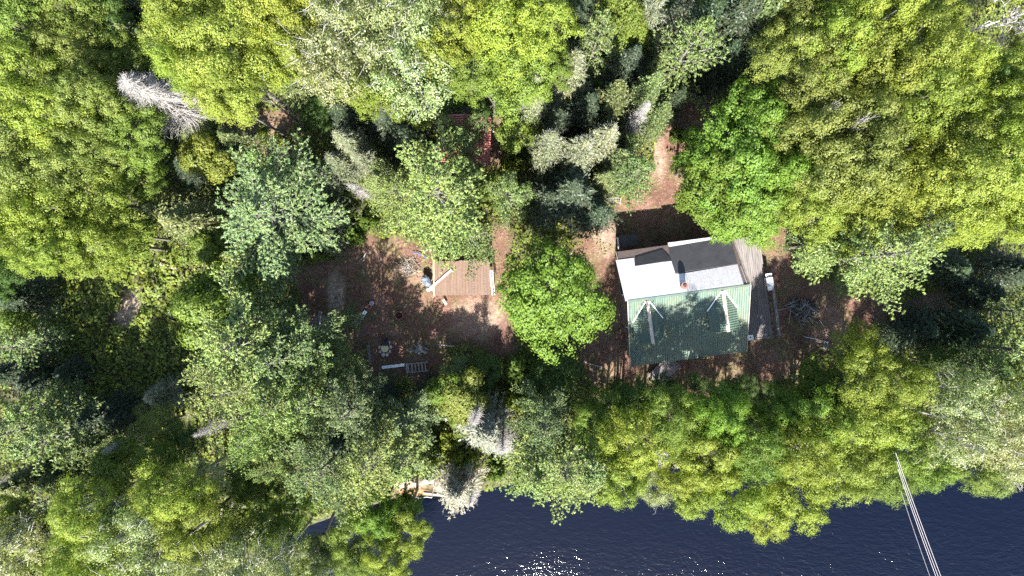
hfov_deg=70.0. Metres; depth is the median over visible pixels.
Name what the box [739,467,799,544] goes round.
broadleaf tree
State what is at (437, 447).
shrub
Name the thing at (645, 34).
broadleaf tree
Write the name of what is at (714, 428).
maple tree
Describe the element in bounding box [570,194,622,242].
spruce tree
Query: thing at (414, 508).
maple tree
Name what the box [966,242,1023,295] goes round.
spruce tree
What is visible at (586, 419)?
broadleaf tree
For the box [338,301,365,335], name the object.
pine tree
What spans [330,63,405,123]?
broadleaf tree
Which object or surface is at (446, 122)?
spruce tree
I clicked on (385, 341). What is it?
camp chair
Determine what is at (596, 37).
pine tree
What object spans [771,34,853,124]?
broadleaf tree
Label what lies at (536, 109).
spruce tree
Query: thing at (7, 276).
broadleaf tree
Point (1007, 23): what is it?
bare tree
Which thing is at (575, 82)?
spruce tree
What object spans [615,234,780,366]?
cabin
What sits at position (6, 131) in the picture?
broadleaf tree
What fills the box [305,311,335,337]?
outhouse
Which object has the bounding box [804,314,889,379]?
broadleaf tree
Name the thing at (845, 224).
broadleaf tree
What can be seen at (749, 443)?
broadleaf tree
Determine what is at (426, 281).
junk heap
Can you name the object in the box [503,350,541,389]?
shrub
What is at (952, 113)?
broadleaf tree
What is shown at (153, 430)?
broadleaf tree
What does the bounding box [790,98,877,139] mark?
bare tree
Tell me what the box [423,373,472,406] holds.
broadleaf tree
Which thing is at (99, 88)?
broadleaf tree
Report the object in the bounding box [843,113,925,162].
broadleaf tree
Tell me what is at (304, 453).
pine tree
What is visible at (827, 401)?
broadleaf tree
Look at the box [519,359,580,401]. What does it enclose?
broadleaf tree
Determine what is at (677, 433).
broadleaf tree
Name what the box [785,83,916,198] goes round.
broadleaf tree
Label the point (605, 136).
spruce tree
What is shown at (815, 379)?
broadleaf tree
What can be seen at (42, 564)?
broadleaf tree
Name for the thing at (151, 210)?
spruce tree
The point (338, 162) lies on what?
spruce tree
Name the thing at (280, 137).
shrub
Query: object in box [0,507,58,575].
birch tree
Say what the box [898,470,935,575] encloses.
power line
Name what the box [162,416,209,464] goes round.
broadleaf tree
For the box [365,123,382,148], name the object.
shrub
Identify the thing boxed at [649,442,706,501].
broadleaf tree
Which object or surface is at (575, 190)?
spruce tree
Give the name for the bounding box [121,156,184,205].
broadleaf tree
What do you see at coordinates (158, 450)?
broadleaf tree
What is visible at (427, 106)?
spruce tree
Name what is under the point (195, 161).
broadleaf tree
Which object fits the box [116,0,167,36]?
spruce tree
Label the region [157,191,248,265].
broadleaf tree
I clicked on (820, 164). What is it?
broadleaf tree
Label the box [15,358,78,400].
spruce tree
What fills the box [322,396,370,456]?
spruce tree
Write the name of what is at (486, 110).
broadleaf tree
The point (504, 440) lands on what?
dead tree
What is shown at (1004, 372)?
birch tree
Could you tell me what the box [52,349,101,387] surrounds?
spruce tree
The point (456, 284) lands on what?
wooden deck
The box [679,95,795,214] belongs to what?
maple tree
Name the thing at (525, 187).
pine tree
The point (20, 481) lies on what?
spruce tree
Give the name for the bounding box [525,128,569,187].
spruce tree
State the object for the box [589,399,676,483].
broadleaf tree
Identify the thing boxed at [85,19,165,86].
broadleaf tree
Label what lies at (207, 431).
dead tree
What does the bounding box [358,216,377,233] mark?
shrub
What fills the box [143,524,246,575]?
birch tree
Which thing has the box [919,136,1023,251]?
broadleaf tree
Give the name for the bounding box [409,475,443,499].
dock
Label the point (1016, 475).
birch tree
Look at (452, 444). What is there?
shrub
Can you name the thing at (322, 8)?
birch tree
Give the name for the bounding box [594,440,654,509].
broadleaf tree
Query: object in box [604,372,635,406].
broadleaf tree
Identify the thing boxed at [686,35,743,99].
spruce tree
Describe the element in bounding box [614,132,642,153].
spruce tree
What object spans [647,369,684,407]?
broadleaf tree
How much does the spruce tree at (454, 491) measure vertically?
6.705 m
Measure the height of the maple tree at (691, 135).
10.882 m
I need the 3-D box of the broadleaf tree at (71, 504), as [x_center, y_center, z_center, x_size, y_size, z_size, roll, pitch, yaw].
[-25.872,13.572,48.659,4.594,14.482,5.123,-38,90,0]
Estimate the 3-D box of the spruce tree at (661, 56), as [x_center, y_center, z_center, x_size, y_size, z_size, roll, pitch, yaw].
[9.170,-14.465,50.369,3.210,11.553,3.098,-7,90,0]
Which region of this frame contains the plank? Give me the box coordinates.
[429,269,450,289]
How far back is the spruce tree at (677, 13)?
47.74 m
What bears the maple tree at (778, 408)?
on the ground
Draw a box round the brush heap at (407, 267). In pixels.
[392,256,423,284]
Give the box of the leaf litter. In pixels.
[245,97,949,394]
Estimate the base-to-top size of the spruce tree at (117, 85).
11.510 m
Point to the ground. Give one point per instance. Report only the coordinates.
(786, 358)
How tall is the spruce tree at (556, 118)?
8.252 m
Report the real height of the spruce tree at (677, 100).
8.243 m
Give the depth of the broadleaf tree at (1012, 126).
40.72 m
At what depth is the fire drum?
54.76 m
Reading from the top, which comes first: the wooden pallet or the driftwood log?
the wooden pallet
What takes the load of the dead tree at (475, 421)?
on the ground
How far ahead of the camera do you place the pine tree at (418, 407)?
49.19 m
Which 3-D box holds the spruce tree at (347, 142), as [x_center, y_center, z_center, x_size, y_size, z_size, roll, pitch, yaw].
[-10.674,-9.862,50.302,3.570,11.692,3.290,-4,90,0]
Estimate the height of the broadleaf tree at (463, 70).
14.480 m
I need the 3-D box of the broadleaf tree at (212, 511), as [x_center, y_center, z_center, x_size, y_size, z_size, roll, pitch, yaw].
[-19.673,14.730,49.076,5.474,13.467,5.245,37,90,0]
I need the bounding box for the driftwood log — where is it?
[423,492,443,495]
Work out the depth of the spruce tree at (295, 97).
48.97 m
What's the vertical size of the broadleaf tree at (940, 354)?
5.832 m
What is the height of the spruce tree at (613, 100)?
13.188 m
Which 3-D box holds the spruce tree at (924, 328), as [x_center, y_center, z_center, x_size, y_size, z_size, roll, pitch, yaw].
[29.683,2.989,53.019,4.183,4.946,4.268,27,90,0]
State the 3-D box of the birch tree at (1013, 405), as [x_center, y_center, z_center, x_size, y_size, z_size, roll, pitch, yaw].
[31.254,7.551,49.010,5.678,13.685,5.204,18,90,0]
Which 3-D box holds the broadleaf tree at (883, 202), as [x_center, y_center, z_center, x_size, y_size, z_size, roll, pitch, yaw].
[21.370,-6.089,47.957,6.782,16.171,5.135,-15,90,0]
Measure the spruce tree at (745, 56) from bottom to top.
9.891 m
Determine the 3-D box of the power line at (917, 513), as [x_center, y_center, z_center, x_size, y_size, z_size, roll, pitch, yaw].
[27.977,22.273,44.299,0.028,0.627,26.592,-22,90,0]
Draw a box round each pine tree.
[0,317,73,373]
[0,372,97,431]
[0,388,83,462]
[6,390,109,475]
[51,430,126,473]
[177,342,310,434]
[181,262,323,417]
[214,127,350,299]
[225,406,294,474]
[226,274,311,342]
[229,357,334,459]
[236,133,316,207]
[237,304,347,414]
[245,445,299,486]
[268,410,370,529]
[274,355,356,433]
[309,330,370,389]
[311,337,343,379]
[314,366,389,452]
[327,397,429,521]
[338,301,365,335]
[357,388,449,454]
[363,158,435,246]
[370,412,445,492]
[381,122,486,276]
[438,353,477,389]
[444,152,482,193]
[445,125,485,165]
[451,204,499,280]
[459,108,494,144]
[483,167,531,233]
[493,435,567,505]
[502,417,627,525]
[505,386,570,464]
[509,377,551,424]
[515,180,537,213]
[556,422,614,490]
[566,8,623,82]
[596,148,658,215]
[643,15,730,107]
[776,219,864,277]
[790,212,956,319]
[864,202,955,270]
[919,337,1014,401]
[944,313,1023,372]
[950,281,1023,337]
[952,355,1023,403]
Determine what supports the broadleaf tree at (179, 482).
on the ground
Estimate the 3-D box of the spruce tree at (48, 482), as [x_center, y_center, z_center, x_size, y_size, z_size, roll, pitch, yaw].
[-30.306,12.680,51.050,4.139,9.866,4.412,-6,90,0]
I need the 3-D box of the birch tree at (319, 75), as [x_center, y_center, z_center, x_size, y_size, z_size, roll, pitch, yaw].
[-10.133,-13.281,47.032,6.795,18.209,5.919,30,90,0]
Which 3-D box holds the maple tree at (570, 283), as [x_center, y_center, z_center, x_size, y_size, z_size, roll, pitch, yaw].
[2.672,0.487,49.536,7.082,12.727,8.167,-39,90,0]
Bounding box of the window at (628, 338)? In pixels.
[626,326,629,340]
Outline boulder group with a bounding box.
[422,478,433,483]
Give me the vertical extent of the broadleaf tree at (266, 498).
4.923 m
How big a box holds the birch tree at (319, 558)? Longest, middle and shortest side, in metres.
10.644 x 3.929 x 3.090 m
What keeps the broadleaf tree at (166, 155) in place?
on the ground
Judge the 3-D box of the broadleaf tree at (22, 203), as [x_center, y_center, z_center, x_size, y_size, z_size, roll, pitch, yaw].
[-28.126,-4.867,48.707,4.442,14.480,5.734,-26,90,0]
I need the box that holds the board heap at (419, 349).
[409,341,428,355]
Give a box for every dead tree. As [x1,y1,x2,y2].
[101,427,162,454]
[116,66,223,141]
[194,410,248,437]
[348,183,372,201]
[465,487,479,506]
[467,397,490,425]
[494,422,519,455]
[621,101,651,135]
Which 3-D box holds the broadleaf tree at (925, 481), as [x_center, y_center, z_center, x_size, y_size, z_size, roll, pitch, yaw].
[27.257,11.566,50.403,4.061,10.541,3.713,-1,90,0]
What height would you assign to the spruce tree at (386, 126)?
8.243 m
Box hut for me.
[439,114,490,165]
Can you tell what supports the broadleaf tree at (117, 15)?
on the ground
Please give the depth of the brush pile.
54.69 m
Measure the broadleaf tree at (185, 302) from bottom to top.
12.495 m
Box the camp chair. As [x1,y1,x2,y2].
[381,338,389,345]
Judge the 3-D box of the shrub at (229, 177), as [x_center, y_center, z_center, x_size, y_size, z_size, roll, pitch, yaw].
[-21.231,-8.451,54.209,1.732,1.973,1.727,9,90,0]
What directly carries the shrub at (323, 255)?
on the ground
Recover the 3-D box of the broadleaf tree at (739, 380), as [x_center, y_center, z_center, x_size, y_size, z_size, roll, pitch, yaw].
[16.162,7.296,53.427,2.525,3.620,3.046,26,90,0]
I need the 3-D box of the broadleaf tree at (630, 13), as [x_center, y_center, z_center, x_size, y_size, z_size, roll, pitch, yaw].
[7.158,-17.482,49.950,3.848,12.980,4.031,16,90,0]
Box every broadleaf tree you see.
[0,0,87,71]
[0,32,100,110]
[0,74,132,157]
[0,104,99,188]
[0,116,126,217]
[0,156,90,240]
[0,167,100,253]
[0,211,99,266]
[0,252,60,303]
[0,309,47,344]
[0,493,59,536]
[5,208,132,280]
[14,0,126,54]
[21,529,125,575]
[25,10,109,101]
[37,61,166,149]
[37,509,155,575]
[42,467,164,554]
[49,125,160,180]
[53,157,144,246]
[53,202,167,282]
[63,0,136,64]
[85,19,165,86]
[86,434,149,500]
[94,85,178,180]
[97,203,174,262]
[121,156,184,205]
[126,402,194,445]
[129,434,195,486]
[130,455,226,535]
[134,0,268,83]
[137,30,262,113]
[141,0,187,32]
[142,52,186,82]
[145,133,173,173]
[150,485,254,574]
[155,0,296,124]
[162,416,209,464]
[167,266,245,352]
[172,216,237,268]
[175,127,238,184]
[178,114,213,150]
[179,45,290,138]
[197,261,265,318]
[203,0,302,66]
[203,49,304,128]
[207,497,254,552]
[213,458,266,504]
[226,497,300,551]
[230,254,277,289]
[243,477,285,507]
[249,11,335,101]
[250,0,336,70]
[266,490,323,537]
[290,509,335,575]
[297,91,332,133]
[324,498,371,564]
[325,513,374,575]
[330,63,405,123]
[359,489,419,575]
[382,488,435,562]
[397,103,435,132]
[414,0,499,95]
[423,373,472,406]
[433,84,464,118]
[435,366,491,430]
[440,43,499,110]
[447,413,469,441]
[463,0,551,91]
[465,78,521,118]
[466,22,561,129]
[468,350,504,392]
[476,171,523,205]
[493,109,543,155]
[512,0,585,62]
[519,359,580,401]
[522,40,577,103]
[549,349,586,387]
[569,396,624,462]
[584,385,633,425]
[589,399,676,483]
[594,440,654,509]
[596,0,649,56]
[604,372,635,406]
[610,376,665,424]
[612,13,667,54]
[640,378,707,461]
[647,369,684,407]
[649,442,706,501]
[670,418,745,495]
[670,453,731,520]
[680,371,710,419]
[704,454,775,534]
[717,420,792,482]
[721,373,755,399]
[735,8,837,97]
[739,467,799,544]
[747,370,781,411]
[749,416,837,489]
[758,77,878,177]
[760,455,835,537]
[766,0,870,66]
[767,0,834,50]
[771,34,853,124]
[777,1,883,89]
[777,178,859,251]
[778,373,821,417]
[780,383,865,450]
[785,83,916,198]
[787,130,881,231]
[789,439,895,508]
[790,196,891,264]
[790,358,845,416]
[793,0,929,82]
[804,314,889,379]
[808,335,908,434]
[813,401,913,469]
[814,143,930,228]
[822,5,935,106]
[837,8,978,96]
[839,355,940,442]
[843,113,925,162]
[844,163,943,244]
[849,51,987,146]
[854,435,920,509]
[856,405,941,475]
[862,29,1005,114]
[876,121,976,215]
[885,0,973,55]
[894,438,964,493]
[903,342,956,382]
[906,107,1013,182]
[907,77,1023,154]
[913,54,1023,113]
[916,96,983,144]
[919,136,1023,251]
[921,440,1013,498]
[925,198,1007,251]
[934,197,1023,243]
[937,170,1023,243]
[967,11,1023,65]
[972,119,1023,201]
[983,40,1023,111]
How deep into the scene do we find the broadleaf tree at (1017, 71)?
44.86 m
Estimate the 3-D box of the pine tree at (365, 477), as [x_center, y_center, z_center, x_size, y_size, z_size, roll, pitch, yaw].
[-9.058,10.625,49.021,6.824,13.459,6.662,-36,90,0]
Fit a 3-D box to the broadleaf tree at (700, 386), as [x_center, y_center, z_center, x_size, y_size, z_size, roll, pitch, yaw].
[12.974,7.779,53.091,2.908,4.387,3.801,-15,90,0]
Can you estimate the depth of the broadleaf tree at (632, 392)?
47.83 m
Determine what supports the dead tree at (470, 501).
on the ground
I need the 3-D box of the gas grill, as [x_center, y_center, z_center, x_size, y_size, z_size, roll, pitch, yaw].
[18.815,-0.443,53.731,0.575,1.025,1.220,-9,90,0]
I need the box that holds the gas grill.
[763,273,773,290]
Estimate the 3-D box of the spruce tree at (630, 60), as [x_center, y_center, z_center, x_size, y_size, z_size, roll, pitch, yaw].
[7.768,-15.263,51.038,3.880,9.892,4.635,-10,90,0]
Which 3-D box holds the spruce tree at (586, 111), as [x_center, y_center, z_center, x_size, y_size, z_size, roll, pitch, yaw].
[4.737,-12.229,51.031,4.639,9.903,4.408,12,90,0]
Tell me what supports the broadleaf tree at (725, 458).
on the ground
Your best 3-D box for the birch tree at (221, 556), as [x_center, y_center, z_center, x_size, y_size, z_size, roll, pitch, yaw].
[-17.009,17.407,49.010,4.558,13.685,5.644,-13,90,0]
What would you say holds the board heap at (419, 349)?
on the ground
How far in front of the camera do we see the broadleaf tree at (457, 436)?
52.64 m
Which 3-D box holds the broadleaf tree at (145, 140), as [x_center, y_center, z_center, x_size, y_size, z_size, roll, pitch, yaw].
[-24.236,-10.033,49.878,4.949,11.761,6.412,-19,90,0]
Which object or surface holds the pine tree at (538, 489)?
on the ground
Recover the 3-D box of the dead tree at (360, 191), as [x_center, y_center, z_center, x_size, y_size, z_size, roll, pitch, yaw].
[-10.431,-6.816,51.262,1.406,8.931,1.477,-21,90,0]
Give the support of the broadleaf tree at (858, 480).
on the ground
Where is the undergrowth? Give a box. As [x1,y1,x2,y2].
[0,0,1023,575]
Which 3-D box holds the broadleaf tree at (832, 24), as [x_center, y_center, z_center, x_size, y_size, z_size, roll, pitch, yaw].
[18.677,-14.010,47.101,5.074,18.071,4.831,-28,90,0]
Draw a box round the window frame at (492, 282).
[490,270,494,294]
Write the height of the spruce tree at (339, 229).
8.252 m
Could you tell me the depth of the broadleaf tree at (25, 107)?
42.82 m
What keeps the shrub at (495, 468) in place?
on the ground
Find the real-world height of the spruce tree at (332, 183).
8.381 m
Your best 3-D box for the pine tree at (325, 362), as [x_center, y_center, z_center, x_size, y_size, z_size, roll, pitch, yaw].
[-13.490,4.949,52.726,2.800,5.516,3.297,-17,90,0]
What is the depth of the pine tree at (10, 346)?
50.34 m
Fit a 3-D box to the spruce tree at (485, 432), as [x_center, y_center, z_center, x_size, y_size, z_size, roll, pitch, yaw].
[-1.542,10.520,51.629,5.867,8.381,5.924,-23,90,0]
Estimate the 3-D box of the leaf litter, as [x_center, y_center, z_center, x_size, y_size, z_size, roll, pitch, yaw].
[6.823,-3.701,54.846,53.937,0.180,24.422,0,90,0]
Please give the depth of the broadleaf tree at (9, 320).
50.37 m
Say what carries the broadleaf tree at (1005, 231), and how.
on the ground
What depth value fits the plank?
52.70 m
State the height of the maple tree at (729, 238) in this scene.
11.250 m
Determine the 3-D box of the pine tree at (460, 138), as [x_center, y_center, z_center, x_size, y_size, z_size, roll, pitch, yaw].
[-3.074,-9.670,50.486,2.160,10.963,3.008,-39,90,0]
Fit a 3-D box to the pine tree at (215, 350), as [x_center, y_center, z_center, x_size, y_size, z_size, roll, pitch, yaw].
[-16.664,3.608,47.692,8.200,16.449,10.742,-24,90,0]
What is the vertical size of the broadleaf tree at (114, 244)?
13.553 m
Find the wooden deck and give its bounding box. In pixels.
[433,259,489,295]
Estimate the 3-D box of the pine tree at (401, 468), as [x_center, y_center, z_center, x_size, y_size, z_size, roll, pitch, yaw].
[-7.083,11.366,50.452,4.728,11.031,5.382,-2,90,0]
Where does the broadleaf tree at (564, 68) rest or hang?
on the ground
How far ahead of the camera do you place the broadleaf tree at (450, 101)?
49.44 m
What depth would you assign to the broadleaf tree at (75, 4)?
44.89 m
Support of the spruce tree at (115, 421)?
on the ground
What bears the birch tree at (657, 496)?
on the ground
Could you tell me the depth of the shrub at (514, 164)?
53.27 m
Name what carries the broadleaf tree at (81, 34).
on the ground
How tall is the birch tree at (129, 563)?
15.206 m
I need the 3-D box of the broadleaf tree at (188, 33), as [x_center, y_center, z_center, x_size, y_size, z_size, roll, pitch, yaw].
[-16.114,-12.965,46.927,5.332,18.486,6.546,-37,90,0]
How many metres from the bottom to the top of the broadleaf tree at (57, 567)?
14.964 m
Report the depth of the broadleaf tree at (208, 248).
48.94 m
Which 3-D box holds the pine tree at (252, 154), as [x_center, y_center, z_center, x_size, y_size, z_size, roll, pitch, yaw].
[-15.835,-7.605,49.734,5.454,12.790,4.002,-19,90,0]
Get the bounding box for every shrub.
[219,164,239,184]
[253,123,269,144]
[273,129,289,149]
[306,244,334,262]
[340,224,365,246]
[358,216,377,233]
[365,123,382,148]
[419,435,445,466]
[428,125,439,145]
[439,425,465,450]
[447,444,476,471]
[486,456,505,481]
[500,152,527,174]
[501,388,530,411]
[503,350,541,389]
[669,127,686,144]
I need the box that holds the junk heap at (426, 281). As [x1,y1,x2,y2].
[422,274,432,291]
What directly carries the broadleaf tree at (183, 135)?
on the ground
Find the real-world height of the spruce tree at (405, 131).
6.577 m
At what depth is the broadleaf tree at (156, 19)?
47.24 m
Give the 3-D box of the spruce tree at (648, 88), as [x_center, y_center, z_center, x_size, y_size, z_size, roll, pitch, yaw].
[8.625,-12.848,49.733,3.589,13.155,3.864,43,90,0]
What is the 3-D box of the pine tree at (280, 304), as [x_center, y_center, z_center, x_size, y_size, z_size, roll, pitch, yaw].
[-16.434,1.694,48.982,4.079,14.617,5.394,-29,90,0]
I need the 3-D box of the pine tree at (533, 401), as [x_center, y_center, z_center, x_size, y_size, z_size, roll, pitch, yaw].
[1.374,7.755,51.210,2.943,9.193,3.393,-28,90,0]
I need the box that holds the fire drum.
[395,311,403,319]
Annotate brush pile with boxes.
[779,292,824,328]
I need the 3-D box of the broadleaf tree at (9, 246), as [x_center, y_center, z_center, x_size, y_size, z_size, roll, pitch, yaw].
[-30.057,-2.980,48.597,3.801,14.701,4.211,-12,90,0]
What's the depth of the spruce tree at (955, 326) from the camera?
50.53 m
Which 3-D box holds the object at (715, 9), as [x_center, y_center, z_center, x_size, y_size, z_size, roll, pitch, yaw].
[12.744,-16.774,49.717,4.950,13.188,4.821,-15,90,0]
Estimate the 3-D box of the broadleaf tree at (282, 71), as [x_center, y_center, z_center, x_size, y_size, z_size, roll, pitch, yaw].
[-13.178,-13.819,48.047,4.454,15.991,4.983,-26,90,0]
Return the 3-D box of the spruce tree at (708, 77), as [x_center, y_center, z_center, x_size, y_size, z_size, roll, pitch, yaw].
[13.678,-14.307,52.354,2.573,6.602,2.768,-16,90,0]
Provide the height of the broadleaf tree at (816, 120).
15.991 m
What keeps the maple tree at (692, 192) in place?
on the ground
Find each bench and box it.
[367,345,372,364]
[382,364,404,368]
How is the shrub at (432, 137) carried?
on the ground
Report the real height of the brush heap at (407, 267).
0.314 m
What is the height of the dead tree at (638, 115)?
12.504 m
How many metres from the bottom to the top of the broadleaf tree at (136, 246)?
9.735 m
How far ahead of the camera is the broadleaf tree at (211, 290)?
46.30 m
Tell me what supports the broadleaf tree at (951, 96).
on the ground
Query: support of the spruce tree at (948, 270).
on the ground
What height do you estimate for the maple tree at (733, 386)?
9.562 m
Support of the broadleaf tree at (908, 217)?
on the ground
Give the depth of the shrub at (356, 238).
53.74 m
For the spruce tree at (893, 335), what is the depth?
52.52 m
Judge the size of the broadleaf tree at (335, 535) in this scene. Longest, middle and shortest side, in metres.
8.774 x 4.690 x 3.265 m
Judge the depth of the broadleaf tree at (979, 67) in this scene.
41.99 m
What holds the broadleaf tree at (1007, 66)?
on the ground
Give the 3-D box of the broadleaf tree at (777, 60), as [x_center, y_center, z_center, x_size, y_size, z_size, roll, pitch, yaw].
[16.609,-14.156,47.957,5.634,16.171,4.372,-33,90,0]
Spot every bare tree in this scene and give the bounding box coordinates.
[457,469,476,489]
[605,188,621,206]
[621,431,669,466]
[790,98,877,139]
[911,421,989,462]
[962,0,1023,51]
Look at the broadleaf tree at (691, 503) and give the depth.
46.78 m
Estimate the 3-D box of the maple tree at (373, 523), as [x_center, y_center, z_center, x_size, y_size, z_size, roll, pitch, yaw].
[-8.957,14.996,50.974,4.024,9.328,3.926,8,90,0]
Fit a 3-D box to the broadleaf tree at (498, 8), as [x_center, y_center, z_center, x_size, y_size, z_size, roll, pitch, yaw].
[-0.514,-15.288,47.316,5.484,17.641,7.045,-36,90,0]
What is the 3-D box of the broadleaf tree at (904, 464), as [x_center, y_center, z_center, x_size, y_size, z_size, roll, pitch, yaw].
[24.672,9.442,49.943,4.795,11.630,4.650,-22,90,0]
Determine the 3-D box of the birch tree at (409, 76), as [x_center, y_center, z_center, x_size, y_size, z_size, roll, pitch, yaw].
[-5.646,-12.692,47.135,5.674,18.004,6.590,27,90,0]
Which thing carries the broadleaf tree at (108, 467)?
on the ground
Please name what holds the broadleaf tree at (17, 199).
on the ground
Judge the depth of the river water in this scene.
55.45 m
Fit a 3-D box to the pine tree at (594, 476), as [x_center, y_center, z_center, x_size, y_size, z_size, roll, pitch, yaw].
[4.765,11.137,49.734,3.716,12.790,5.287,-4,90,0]
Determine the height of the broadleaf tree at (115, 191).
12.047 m
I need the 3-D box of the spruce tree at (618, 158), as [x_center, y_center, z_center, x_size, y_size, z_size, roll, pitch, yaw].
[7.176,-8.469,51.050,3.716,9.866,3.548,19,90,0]
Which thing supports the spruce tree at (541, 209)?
on the ground
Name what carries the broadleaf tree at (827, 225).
on the ground
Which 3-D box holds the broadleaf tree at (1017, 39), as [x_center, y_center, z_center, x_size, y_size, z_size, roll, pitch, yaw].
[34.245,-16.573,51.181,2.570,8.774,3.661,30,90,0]
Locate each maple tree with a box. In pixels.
[347,483,404,540]
[398,488,424,520]
[490,233,619,365]
[668,124,734,182]
[670,140,749,229]
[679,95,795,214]
[680,378,751,449]
[693,195,764,245]
[702,156,802,251]
[707,380,753,411]
[712,73,796,146]
[738,136,825,210]
[747,383,809,435]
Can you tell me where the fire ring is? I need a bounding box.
[378,341,391,356]
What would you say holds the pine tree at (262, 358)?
on the ground
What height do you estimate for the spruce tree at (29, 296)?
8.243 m
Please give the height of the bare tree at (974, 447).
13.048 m
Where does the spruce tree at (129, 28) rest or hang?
on the ground
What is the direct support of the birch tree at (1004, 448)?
on the ground
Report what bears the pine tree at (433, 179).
on the ground
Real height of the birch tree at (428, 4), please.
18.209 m
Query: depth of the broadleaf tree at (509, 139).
51.45 m
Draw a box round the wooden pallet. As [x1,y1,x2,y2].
[406,361,428,373]
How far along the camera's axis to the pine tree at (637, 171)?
47.01 m
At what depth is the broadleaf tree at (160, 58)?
40.57 m
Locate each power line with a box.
[896,454,940,575]
[897,462,937,574]
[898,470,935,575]
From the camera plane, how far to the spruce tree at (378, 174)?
49.76 m
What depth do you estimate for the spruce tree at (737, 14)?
44.96 m
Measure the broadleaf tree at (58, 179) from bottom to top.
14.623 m
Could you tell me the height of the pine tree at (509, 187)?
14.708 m
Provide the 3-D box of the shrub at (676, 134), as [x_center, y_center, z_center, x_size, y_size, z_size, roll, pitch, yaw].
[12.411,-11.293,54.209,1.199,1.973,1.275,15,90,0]
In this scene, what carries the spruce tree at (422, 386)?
on the ground
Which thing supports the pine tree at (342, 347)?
on the ground
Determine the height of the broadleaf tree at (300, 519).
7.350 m
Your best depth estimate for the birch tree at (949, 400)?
44.49 m
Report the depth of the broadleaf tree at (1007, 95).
42.39 m
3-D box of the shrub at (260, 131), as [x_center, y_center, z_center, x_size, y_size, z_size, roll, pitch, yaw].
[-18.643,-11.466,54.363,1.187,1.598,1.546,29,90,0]
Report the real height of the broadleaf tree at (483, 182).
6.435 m
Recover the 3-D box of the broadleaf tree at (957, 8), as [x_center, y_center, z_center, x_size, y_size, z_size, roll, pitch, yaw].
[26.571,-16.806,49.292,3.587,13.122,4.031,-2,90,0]
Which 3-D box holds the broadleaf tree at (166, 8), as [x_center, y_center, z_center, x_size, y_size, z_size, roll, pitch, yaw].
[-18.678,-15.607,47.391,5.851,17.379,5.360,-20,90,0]
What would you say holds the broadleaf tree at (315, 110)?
on the ground
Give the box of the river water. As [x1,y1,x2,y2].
[224,438,1023,575]
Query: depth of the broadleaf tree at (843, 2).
42.10 m
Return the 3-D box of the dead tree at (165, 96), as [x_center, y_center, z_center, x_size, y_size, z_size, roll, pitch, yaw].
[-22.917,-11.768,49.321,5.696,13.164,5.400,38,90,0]
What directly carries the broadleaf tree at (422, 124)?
on the ground
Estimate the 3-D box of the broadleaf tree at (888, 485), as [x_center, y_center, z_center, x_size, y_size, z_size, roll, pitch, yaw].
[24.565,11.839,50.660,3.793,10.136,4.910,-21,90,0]
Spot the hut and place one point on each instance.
(484, 159)
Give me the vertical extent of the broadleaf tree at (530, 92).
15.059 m
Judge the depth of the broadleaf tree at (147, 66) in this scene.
49.02 m
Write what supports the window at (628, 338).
in the cabin
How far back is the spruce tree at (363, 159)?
48.70 m
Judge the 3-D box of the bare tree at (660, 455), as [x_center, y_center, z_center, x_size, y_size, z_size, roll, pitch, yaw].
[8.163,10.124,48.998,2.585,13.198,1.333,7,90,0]
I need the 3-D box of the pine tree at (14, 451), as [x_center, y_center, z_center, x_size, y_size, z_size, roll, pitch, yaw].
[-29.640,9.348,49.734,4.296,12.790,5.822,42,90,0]
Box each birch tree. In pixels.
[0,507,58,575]
[76,479,194,570]
[88,518,209,575]
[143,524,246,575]
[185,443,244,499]
[193,511,283,575]
[222,516,314,575]
[273,4,399,113]
[287,514,344,575]
[293,0,379,75]
[318,0,424,91]
[365,15,457,126]
[379,0,462,58]
[633,466,673,511]
[890,358,1005,449]
[912,402,1002,473]
[914,391,1023,473]
[946,433,1023,492]
[953,378,1023,450]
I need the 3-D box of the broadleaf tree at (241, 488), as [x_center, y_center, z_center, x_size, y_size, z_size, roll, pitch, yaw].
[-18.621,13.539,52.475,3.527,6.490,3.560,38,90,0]
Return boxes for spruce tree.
[0,269,64,320]
[0,347,59,393]
[0,434,92,495]
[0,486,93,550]
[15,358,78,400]
[32,434,118,493]
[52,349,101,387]
[73,387,151,437]
[101,386,159,435]
[103,76,194,142]
[114,22,168,83]
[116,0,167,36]
[134,28,172,72]
[140,189,206,241]
[141,371,193,416]
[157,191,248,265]
[173,155,226,192]
[216,127,267,165]
[274,74,329,130]
[289,192,361,265]
[306,154,354,200]
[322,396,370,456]
[324,151,363,186]
[327,99,376,142]
[331,125,389,166]
[351,149,399,181]
[360,165,416,209]
[364,101,416,161]
[364,370,407,421]
[378,121,431,166]
[408,371,438,406]
[416,94,453,133]
[432,459,491,520]
[433,113,466,156]
[444,389,518,461]
[512,74,551,126]
[514,156,610,236]
[520,178,561,236]
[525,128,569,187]
[537,102,574,142]
[549,47,592,108]
[554,134,597,177]
[558,88,603,137]
[561,0,602,54]
[562,121,623,173]
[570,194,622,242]
[587,166,616,204]
[591,78,635,130]
[594,41,646,92]
[596,145,637,197]
[610,0,668,62]
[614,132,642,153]
[618,70,665,134]
[626,49,669,99]
[633,100,674,150]
[649,0,694,60]
[654,86,686,128]
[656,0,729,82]
[667,0,763,77]
[683,69,716,107]
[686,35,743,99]
[714,0,789,82]
[714,40,765,96]
[869,317,916,355]
[885,296,941,352]
[903,289,997,358]
[917,247,973,293]
[933,266,1005,317]
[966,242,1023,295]
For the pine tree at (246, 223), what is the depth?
45.88 m
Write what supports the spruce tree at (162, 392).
on the ground
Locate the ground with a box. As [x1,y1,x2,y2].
[0,0,1023,575]

